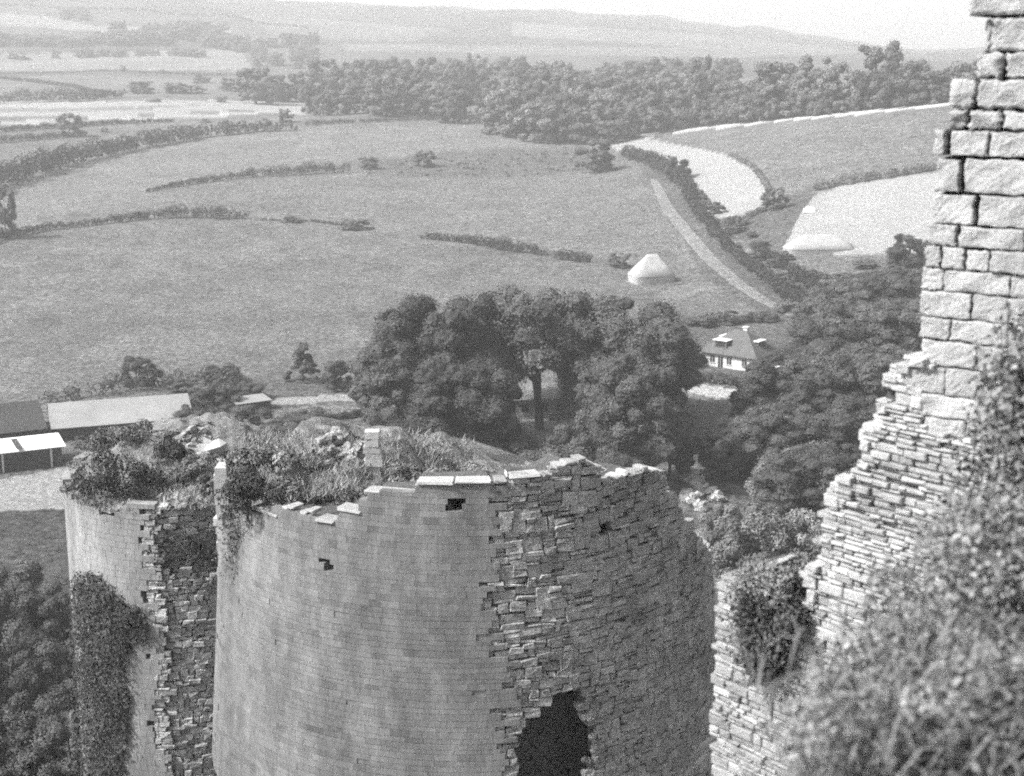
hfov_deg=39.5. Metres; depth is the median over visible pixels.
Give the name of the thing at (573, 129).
broadleaf tree
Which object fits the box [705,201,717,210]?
bush
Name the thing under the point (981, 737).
grassy plant
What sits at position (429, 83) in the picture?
broadleaf tree
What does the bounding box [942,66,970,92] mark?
broadleaf tree
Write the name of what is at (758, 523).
bush
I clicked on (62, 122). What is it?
tree
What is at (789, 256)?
bush
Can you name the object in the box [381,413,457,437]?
bush
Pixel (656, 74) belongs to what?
broadleaf tree
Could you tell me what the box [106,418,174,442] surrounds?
bush
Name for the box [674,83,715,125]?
broadleaf tree
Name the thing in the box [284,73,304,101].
broadleaf tree
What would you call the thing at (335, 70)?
broadleaf tree
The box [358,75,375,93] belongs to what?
broadleaf tree
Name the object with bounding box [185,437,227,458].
boulder
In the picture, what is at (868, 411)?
broadleaf tree
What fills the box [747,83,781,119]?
broadleaf tree
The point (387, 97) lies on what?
broadleaf tree
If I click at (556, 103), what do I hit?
broadleaf tree
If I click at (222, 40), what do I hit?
broadleaf tree
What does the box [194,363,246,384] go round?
bush
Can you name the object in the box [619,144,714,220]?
hedge
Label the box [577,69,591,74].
broadleaf tree
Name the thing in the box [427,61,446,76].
broadleaf tree
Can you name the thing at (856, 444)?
bush
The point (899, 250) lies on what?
bush
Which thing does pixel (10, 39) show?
broadleaf tree
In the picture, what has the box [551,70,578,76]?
broadleaf tree
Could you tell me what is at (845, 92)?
broadleaf tree
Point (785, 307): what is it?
bush
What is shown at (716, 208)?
bush
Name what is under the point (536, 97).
broadleaf tree
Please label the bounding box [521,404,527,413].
window
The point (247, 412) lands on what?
bush
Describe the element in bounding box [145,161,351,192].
hedge
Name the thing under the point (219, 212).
hedge
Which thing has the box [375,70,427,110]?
broadleaf tree
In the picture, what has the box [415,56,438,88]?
broadleaf tree
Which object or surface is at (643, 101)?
broadleaf tree
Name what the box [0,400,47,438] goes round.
barn
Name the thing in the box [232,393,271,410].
shed
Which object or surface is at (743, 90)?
broadleaf tree
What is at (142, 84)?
bush
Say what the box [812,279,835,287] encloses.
bush
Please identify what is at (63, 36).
broadleaf tree
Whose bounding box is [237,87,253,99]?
bush
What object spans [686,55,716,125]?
broadleaf tree
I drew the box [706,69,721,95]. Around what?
broadleaf tree
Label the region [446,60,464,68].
broadleaf tree
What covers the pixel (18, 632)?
bush
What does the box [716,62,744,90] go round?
broadleaf tree
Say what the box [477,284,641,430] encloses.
broadleaf tree
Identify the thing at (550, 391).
white house
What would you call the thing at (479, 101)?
broadleaf tree
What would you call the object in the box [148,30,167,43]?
broadleaf tree
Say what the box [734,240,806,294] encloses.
path
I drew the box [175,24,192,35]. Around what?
broadleaf tree
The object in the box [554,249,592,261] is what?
hedge
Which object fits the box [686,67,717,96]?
broadleaf tree
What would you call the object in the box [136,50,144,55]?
broadleaf tree
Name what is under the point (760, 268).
hedge
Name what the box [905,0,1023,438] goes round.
keep wall
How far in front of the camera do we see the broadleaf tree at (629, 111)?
626.67 m
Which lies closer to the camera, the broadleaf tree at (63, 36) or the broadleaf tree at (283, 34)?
the broadleaf tree at (63, 36)
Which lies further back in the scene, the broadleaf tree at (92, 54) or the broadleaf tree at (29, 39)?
the broadleaf tree at (29, 39)
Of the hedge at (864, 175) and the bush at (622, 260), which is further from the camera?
the hedge at (864, 175)
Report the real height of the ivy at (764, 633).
1.247 m
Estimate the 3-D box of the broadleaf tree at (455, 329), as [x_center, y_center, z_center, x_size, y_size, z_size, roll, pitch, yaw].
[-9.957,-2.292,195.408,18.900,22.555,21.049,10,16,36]
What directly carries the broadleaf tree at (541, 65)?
on the ground at (254, 296)
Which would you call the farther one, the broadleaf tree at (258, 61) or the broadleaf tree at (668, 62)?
the broadleaf tree at (258, 61)
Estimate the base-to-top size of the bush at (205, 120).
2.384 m
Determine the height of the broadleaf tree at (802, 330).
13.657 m
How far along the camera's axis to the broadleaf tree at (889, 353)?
201.51 m
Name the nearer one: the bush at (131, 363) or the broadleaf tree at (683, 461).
the broadleaf tree at (683, 461)
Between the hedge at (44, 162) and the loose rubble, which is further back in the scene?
the hedge at (44, 162)
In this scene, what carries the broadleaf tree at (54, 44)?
on the ground at (254, 296)
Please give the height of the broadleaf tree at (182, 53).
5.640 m
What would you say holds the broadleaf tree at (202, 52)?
on the ground at (254, 296)
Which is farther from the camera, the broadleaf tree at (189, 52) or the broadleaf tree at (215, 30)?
the broadleaf tree at (215, 30)
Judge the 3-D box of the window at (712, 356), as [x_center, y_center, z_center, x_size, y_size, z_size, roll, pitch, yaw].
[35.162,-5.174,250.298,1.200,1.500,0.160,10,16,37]
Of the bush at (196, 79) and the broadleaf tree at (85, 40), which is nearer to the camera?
the bush at (196, 79)
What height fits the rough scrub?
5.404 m
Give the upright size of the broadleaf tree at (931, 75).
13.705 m
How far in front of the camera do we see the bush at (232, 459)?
51.47 m
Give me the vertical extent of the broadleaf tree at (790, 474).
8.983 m
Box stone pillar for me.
[363,429,382,478]
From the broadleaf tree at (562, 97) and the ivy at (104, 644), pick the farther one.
the broadleaf tree at (562, 97)
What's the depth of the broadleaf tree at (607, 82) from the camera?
695.37 m
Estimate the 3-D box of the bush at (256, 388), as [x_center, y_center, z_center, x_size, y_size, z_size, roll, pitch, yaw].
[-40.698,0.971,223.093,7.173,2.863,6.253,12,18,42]
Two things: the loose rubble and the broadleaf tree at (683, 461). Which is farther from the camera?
the broadleaf tree at (683, 461)
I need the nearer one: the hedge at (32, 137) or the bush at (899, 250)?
the bush at (899, 250)
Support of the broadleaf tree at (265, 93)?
on the ground at (254, 296)
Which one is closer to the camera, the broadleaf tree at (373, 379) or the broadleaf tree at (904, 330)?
the broadleaf tree at (373, 379)
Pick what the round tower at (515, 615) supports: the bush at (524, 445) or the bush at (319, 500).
the bush at (319, 500)
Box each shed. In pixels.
[0,433,65,472]
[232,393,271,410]
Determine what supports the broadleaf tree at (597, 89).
on the ground at (254, 296)
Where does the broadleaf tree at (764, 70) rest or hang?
on the ground at (254, 296)
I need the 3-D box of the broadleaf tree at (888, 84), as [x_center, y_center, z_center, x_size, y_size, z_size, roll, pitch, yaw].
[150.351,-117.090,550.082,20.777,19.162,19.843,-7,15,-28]
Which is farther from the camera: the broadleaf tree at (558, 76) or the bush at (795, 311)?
the broadleaf tree at (558, 76)
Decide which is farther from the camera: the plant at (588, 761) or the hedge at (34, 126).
the hedge at (34, 126)
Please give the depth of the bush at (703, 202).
430.49 m
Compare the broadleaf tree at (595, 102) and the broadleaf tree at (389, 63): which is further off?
the broadleaf tree at (389, 63)
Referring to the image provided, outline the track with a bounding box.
[650,179,797,316]
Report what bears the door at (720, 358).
in the cottage
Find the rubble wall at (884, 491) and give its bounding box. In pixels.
[709,351,1021,775]
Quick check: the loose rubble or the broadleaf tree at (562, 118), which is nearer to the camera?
the loose rubble
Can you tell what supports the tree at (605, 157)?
on the ground at (254, 296)
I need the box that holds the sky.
[276,0,991,48]
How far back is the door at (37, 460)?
185.69 m
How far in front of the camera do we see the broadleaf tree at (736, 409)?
204.02 m
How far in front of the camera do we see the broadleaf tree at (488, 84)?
733.63 m
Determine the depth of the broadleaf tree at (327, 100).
714.39 m
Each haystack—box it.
[627,254,675,284]
[783,234,854,256]
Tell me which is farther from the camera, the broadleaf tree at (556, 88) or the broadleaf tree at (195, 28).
the broadleaf tree at (195, 28)
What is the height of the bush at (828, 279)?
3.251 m
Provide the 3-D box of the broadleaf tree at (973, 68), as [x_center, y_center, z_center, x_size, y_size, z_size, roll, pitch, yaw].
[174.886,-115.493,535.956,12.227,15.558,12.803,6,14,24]
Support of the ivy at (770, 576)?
attached to the rubble wall at (884, 491)
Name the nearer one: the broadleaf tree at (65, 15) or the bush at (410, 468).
the bush at (410, 468)
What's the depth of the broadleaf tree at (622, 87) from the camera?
652.46 m
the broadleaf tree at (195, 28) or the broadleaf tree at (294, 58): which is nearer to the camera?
the broadleaf tree at (294, 58)
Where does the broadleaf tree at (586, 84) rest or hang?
on the ground at (254, 296)
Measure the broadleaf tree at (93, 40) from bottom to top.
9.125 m
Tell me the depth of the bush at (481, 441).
178.31 m
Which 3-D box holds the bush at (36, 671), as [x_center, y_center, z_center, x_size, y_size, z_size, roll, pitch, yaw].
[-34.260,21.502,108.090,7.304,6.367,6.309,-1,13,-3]
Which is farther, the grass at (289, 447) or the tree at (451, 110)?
the tree at (451, 110)
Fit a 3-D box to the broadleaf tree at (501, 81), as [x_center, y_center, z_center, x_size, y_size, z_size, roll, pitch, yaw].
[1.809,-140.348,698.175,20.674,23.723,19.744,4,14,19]
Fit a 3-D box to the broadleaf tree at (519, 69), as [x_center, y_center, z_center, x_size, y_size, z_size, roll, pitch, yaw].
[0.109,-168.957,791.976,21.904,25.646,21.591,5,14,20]
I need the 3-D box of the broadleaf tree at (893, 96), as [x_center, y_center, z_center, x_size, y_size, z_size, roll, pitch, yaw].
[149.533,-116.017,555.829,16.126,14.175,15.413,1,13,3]
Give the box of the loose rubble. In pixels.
[121,421,226,512]
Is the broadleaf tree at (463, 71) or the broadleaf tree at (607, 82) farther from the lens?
the broadleaf tree at (463, 71)
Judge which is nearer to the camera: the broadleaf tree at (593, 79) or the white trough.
the white trough
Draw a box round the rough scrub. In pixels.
[361,151,613,176]
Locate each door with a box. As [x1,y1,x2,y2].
[9,454,47,469]
[717,355,723,367]
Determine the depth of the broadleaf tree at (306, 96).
741.02 m
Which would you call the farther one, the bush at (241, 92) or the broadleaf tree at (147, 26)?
the broadleaf tree at (147, 26)
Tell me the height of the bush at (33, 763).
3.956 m
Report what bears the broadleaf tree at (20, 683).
on the ground at (254, 296)
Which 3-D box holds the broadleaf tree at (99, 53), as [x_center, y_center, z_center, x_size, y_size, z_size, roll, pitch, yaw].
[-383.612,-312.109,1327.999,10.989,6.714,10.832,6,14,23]
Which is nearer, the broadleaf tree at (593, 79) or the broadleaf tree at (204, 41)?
the broadleaf tree at (593, 79)
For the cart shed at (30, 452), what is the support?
on the ground at (254, 296)
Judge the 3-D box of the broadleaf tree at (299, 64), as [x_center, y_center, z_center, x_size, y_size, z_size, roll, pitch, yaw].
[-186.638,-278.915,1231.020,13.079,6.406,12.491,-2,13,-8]
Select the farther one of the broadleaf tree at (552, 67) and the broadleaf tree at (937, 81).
the broadleaf tree at (552, 67)
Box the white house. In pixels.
[513,382,568,419]
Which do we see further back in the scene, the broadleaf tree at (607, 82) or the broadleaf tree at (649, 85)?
the broadleaf tree at (607, 82)
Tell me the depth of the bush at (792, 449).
172.93 m
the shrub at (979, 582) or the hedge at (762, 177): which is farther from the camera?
the hedge at (762, 177)
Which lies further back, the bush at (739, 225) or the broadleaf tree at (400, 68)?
the broadleaf tree at (400, 68)
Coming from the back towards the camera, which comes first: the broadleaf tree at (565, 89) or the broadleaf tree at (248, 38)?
the broadleaf tree at (248, 38)
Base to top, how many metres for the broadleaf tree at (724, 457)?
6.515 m
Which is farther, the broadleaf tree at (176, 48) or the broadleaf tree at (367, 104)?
the broadleaf tree at (176, 48)
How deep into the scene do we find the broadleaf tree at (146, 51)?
1335.99 m
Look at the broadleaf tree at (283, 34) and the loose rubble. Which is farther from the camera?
the broadleaf tree at (283, 34)
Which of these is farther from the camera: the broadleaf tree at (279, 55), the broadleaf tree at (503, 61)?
the broadleaf tree at (279, 55)
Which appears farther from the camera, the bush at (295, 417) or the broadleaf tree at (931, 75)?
the broadleaf tree at (931, 75)
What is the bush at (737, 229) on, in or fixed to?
on the ground at (254, 296)
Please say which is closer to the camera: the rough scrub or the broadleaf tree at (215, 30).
the rough scrub
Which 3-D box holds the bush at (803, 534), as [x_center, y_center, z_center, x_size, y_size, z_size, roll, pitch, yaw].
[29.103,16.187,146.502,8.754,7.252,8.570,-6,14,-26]
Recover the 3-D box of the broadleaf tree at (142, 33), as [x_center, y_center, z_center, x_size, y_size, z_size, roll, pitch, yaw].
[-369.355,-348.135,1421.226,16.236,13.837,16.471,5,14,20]
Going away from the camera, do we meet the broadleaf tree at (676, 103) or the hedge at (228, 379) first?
the hedge at (228, 379)
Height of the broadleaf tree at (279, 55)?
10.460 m
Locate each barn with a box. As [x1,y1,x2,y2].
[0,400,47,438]
[47,393,192,440]
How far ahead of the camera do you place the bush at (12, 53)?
1255.08 m
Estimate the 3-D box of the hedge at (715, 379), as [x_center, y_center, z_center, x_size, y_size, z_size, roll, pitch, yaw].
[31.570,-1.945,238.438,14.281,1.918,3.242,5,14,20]
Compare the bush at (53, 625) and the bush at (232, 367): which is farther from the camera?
the bush at (232, 367)
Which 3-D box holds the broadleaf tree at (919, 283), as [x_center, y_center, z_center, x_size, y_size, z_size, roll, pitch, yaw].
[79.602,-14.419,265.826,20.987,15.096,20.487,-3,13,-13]
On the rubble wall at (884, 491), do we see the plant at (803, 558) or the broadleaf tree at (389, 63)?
the plant at (803, 558)
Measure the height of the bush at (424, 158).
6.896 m
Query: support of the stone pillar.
on the round tower at (515, 615)
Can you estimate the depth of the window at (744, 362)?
246.51 m
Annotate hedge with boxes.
[0,3,306,27]
[0,75,113,94]
[0,86,127,102]
[0,118,174,131]
[0,118,297,187]
[0,130,86,141]
[0,203,249,238]
[1,69,233,74]
[39,365,252,403]
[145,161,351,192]
[260,217,346,225]
[268,408,362,423]
[304,116,480,124]
[419,232,549,254]
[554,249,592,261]
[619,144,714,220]
[694,208,808,302]
[695,310,737,324]
[701,373,738,384]
[727,152,772,220]
[752,242,822,289]
[808,162,936,189]
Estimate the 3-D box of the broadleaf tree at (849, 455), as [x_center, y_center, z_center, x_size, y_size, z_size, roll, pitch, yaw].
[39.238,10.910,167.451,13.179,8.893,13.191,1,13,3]
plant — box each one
[580,716,603,775]
[683,555,1023,775]
[785,544,821,583]
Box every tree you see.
[0,38,10,46]
[0,185,16,238]
[3,33,14,41]
[11,36,26,46]
[16,37,36,46]
[33,36,51,46]
[41,35,53,44]
[46,40,64,47]
[52,35,67,38]
[55,112,83,135]
[59,9,71,15]
[61,13,72,19]
[72,49,82,56]
[73,37,89,45]
[73,41,85,46]
[79,13,89,19]
[86,36,97,44]
[86,50,95,56]
[93,30,106,35]
[93,34,106,42]
[95,49,105,55]
[100,49,110,55]
[105,35,121,45]
[107,22,126,32]
[111,50,123,57]
[116,48,126,55]
[119,38,133,45]
[123,32,135,45]
[132,31,147,44]
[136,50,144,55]
[140,25,151,31]
[142,49,152,55]
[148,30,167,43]
[149,50,160,55]
[156,31,171,44]
[160,25,180,38]
[166,51,178,55]
[170,47,180,54]
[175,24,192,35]
[176,51,186,56]
[180,20,199,26]
[183,32,200,41]
[185,49,196,55]
[189,22,202,35]
[192,52,200,56]
[197,21,210,30]
[197,50,206,55]
[200,34,215,46]
[201,29,219,34]
[211,35,222,46]
[216,36,234,48]
[217,23,229,34]
[227,33,242,41]
[231,41,246,50]
[232,43,245,52]
[233,66,278,103]
[238,33,250,42]
[251,56,263,65]
[252,36,264,46]
[264,40,279,46]
[264,74,290,101]
[266,38,278,44]
[267,54,279,65]
[270,53,285,64]
[278,82,292,100]
[278,108,293,122]
[279,32,292,42]
[280,35,295,46]
[282,342,320,381]
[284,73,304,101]
[287,50,298,58]
[288,61,302,67]
[289,54,303,63]
[292,69,322,100]
[294,33,307,40]
[298,83,320,113]
[304,55,317,65]
[307,34,319,43]
[307,58,338,92]
[307,72,340,100]
[312,90,333,115]
[324,63,351,98]
[324,90,348,114]
[338,57,384,91]
[338,58,368,89]
[340,84,365,113]
[341,66,367,97]
[345,345,430,425]
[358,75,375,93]
[361,82,385,115]
[362,74,410,115]
[363,288,508,414]
[373,55,399,76]
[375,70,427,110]
[386,63,411,101]
[387,58,414,78]
[398,354,527,450]
[402,79,429,113]
[404,81,445,115]
[406,64,432,81]
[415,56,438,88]
[423,80,445,105]
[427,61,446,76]
[427,83,453,115]
[432,68,461,99]
[432,89,469,122]
[444,57,462,70]
[444,60,476,96]
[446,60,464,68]
[453,62,467,78]
[453,91,474,115]
[461,67,490,99]
[464,53,488,73]
[473,62,500,77]
[474,91,488,113]
[477,89,526,135]
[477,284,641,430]
[480,76,520,107]
[481,77,519,126]
[492,70,504,77]
[495,55,526,71]
[496,77,524,122]
[497,84,537,134]
[498,60,529,82]
[508,59,536,81]
[512,101,557,141]
[519,89,555,134]
[520,79,548,96]
[521,60,547,88]
[536,76,577,91]
[537,100,564,130]
[539,68,573,95]
[540,108,573,141]
[543,80,572,122]
[546,92,582,132]
[547,59,573,71]
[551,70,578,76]
[552,107,590,142]
[553,349,595,418]
[558,296,706,410]
[560,84,590,121]
[572,75,602,101]
[572,90,608,120]
[572,137,616,171]
[572,350,703,467]
[574,113,601,141]
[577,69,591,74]
[586,75,596,81]
[588,92,628,136]
[592,87,626,110]
[595,63,618,80]
[597,75,646,95]
[598,120,622,141]
[599,67,620,77]
[600,81,641,120]
[603,60,631,75]
[608,101,636,130]
[611,103,640,139]
[617,67,637,91]
[621,77,665,126]
[627,57,662,91]
[631,103,656,132]
[634,93,669,130]
[642,411,699,478]
[645,90,687,130]
[646,56,672,70]
[647,66,680,94]
[654,68,689,100]
[665,87,695,128]
[667,63,688,70]
[671,57,705,78]
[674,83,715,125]
[676,66,700,87]
[682,341,710,390]
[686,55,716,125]
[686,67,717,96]
[693,432,747,478]
[696,81,713,99]
[698,99,726,125]
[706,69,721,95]
[708,74,731,98]
[709,82,742,122]
[711,57,738,80]
[712,414,764,471]
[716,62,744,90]
[719,401,821,467]
[721,87,751,121]
[722,79,761,121]
[727,379,783,417]
[732,353,840,411]
[738,91,765,121]
[746,61,798,117]
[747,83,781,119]
[750,443,847,512]
[755,72,797,117]
[763,388,864,449]
[764,88,795,118]
[775,310,869,365]
[781,337,889,407]
[788,67,832,112]
[788,99,806,116]
[789,54,848,113]
[796,280,873,318]
[800,440,861,498]
[803,84,827,116]
[810,298,905,346]
[820,85,845,111]
[821,89,840,114]
[822,390,878,451]
[824,70,861,111]
[829,272,905,302]
[835,83,868,110]
[840,340,918,397]
[844,72,874,109]
[848,39,904,107]
[861,264,922,301]
[862,85,890,107]
[863,73,889,108]
[864,296,923,351]
[868,59,919,107]
[880,72,907,106]
[895,58,933,103]
[902,273,924,335]
[906,70,943,104]
[927,74,949,101]
[932,70,963,100]
[933,75,951,101]
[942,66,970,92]
[944,60,978,85]
[962,60,979,77]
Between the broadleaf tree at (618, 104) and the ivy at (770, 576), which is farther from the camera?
the broadleaf tree at (618, 104)
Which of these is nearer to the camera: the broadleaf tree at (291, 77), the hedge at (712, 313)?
the hedge at (712, 313)
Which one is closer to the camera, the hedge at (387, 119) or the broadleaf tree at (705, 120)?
the broadleaf tree at (705, 120)
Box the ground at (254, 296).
[0,0,985,769]
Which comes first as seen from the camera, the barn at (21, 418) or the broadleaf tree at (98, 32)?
the barn at (21, 418)
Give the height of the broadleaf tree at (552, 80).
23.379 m
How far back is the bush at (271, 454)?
50.93 m
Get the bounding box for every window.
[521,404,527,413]
[542,403,548,412]
[556,402,561,411]
[710,354,714,362]
[726,356,731,365]
[741,358,746,366]
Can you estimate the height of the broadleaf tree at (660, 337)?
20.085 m
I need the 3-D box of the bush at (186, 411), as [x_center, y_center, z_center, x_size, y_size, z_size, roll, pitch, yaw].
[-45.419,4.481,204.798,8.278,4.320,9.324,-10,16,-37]
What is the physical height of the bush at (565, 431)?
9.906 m
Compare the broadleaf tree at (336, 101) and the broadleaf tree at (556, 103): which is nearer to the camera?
the broadleaf tree at (556, 103)
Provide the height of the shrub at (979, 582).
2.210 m
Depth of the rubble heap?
53.32 m
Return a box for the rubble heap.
[295,426,364,472]
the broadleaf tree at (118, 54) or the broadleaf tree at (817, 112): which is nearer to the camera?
the broadleaf tree at (817, 112)
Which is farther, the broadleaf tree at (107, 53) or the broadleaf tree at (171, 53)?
the broadleaf tree at (107, 53)
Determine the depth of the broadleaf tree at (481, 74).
806.63 m
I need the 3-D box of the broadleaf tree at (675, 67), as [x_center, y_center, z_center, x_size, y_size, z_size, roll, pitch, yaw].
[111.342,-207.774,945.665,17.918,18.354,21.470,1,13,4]
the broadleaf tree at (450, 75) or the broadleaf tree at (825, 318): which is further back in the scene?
the broadleaf tree at (450, 75)
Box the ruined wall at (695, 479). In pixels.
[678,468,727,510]
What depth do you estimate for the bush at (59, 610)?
127.64 m
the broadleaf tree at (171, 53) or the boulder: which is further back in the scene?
the broadleaf tree at (171, 53)
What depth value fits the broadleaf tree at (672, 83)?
783.74 m
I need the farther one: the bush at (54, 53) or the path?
the bush at (54, 53)
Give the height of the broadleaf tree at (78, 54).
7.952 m
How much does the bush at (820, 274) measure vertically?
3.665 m
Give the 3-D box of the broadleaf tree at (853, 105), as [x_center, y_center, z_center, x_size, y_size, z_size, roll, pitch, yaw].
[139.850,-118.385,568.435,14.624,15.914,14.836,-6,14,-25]
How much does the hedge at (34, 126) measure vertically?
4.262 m
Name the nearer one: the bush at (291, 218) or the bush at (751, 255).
the bush at (751, 255)
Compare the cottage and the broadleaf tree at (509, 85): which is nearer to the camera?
the cottage
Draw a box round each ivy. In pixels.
[59,570,147,775]
[153,532,217,570]
[209,505,249,578]
[715,580,809,686]
[723,558,794,609]
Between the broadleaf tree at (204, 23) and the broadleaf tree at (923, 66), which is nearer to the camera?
the broadleaf tree at (923, 66)
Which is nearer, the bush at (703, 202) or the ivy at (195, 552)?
the ivy at (195, 552)
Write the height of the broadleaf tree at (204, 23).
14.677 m
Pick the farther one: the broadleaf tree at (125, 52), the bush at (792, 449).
the broadleaf tree at (125, 52)
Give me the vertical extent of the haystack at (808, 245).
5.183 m
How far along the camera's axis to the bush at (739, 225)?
393.76 m
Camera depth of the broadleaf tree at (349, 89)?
732.35 m
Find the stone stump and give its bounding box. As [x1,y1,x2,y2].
[213,462,230,574]
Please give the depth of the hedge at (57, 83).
947.89 m
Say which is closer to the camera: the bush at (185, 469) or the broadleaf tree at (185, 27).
the bush at (185, 469)
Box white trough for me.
[803,207,814,212]
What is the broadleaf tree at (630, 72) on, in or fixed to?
on the ground at (254, 296)
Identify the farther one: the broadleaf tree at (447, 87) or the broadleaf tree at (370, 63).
the broadleaf tree at (370, 63)
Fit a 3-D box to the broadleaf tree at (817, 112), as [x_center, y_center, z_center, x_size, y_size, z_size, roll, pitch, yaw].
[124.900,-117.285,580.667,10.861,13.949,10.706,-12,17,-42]
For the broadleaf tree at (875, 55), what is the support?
on the ground at (254, 296)
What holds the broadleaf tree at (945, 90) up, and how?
on the ground at (254, 296)
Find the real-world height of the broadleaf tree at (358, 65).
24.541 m
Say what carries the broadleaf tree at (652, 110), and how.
on the ground at (254, 296)
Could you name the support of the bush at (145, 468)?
on the broken tower at (169, 667)
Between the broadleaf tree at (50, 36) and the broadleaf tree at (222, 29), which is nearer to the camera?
the broadleaf tree at (50, 36)
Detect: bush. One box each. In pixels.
[0,558,50,630]
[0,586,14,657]
[0,617,65,706]
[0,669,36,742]
[0,689,72,775]
[0,745,75,775]
[6,51,28,58]
[11,631,78,712]
[14,581,72,637]
[24,709,83,775]
[51,49,59,57]
[53,586,69,622]
[58,471,111,493]
[69,446,170,502]
[71,426,120,449]
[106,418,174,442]
[120,355,164,387]
[123,459,163,482]
[127,81,154,93]
[152,438,194,458]
[162,82,191,93]
[164,455,212,483]
[165,377,199,393]
[172,404,222,417]
[178,84,207,93]
[187,378,242,409]
[192,73,210,82]
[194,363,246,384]
[195,474,213,493]
[200,118,210,122]
[214,96,227,101]
[214,465,296,520]
[217,77,241,90]
[218,402,275,425]
[225,447,261,471]
[234,383,267,395]
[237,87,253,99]
[238,444,303,472]
[258,424,275,432]
[267,476,302,499]
[271,422,297,438]
[273,407,326,426]
[280,215,302,222]
[302,493,335,506]
[319,360,353,390]
[334,485,359,501]
[338,218,369,229]
[357,156,378,168]
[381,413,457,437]
[384,463,425,481]
[385,462,454,474]
[412,150,437,166]
[442,462,460,471]
[467,463,497,472]
[479,430,518,451]
[503,430,597,461]
[553,418,611,464]
[607,252,631,268]
[662,156,691,178]
[679,315,720,327]
[695,501,745,542]
[698,194,708,199]
[698,200,712,208]
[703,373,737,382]
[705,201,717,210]
[709,309,752,325]
[709,498,802,580]
[710,205,726,213]
[721,226,740,234]
[722,215,739,223]
[722,220,733,226]
[733,227,744,232]
[734,216,751,225]
[734,222,745,230]
[735,373,746,380]
[740,310,781,322]
[744,450,799,510]
[746,231,757,237]
[747,251,766,260]
[749,240,768,247]
[749,506,825,560]
[759,187,790,208]
[765,259,777,267]
[771,280,802,291]
[771,300,801,313]
[772,270,788,279]
[779,252,793,258]
[780,440,823,454]
[790,308,802,321]
[793,267,816,280]
[806,271,828,282]
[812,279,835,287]
[821,275,838,285]
[821,437,861,465]
[830,271,852,282]
[852,258,877,268]
[885,232,930,266]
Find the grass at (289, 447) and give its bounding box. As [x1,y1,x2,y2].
[60,409,477,513]
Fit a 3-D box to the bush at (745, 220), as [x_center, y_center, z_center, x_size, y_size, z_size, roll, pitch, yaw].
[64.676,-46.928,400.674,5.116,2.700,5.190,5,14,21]
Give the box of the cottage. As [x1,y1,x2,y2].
[699,326,780,370]
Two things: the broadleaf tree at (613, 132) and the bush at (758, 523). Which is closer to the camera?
the bush at (758, 523)
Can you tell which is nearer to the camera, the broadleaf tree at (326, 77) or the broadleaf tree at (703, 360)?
the broadleaf tree at (703, 360)
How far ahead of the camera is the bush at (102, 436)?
68.80 m
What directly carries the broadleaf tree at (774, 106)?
on the ground at (254, 296)
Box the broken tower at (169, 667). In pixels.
[62,412,280,775]
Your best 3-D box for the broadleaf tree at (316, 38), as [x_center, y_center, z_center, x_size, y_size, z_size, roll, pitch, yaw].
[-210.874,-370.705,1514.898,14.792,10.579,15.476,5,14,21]
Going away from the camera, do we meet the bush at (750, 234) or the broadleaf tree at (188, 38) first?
the bush at (750, 234)
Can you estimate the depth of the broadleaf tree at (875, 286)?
265.22 m
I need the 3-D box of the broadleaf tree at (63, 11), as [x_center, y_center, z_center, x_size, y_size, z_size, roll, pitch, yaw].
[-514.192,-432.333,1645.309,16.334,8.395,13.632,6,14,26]
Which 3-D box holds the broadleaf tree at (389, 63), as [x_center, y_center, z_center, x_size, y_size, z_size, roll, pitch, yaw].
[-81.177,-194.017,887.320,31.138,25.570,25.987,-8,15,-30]
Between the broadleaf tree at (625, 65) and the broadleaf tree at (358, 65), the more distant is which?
the broadleaf tree at (625, 65)
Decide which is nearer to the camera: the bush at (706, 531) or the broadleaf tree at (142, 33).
the bush at (706, 531)
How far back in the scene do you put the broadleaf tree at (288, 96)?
841.84 m
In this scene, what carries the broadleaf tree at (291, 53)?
on the ground at (254, 296)
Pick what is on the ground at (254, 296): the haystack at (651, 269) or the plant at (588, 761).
the haystack at (651, 269)
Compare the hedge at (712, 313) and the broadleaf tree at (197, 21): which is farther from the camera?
the broadleaf tree at (197, 21)
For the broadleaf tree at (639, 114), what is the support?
on the ground at (254, 296)
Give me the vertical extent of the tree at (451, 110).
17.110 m
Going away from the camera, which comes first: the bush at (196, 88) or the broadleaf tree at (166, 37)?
the bush at (196, 88)
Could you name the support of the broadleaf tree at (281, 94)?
on the ground at (254, 296)
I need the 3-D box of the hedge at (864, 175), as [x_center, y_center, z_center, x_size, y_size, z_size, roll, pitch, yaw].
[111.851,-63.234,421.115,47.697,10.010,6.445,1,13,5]
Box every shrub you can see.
[811,482,1023,748]
[932,295,1023,543]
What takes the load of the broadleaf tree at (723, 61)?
on the ground at (254, 296)
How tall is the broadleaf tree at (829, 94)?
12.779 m
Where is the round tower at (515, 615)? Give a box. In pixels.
[212,416,716,775]
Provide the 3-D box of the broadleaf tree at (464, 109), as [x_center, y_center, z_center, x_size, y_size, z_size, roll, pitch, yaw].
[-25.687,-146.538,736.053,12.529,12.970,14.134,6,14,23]
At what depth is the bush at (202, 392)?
215.67 m
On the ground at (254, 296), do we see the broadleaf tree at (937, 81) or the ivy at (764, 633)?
the broadleaf tree at (937, 81)
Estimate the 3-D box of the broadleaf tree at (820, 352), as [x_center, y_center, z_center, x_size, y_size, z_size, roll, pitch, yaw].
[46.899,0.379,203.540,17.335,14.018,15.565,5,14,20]

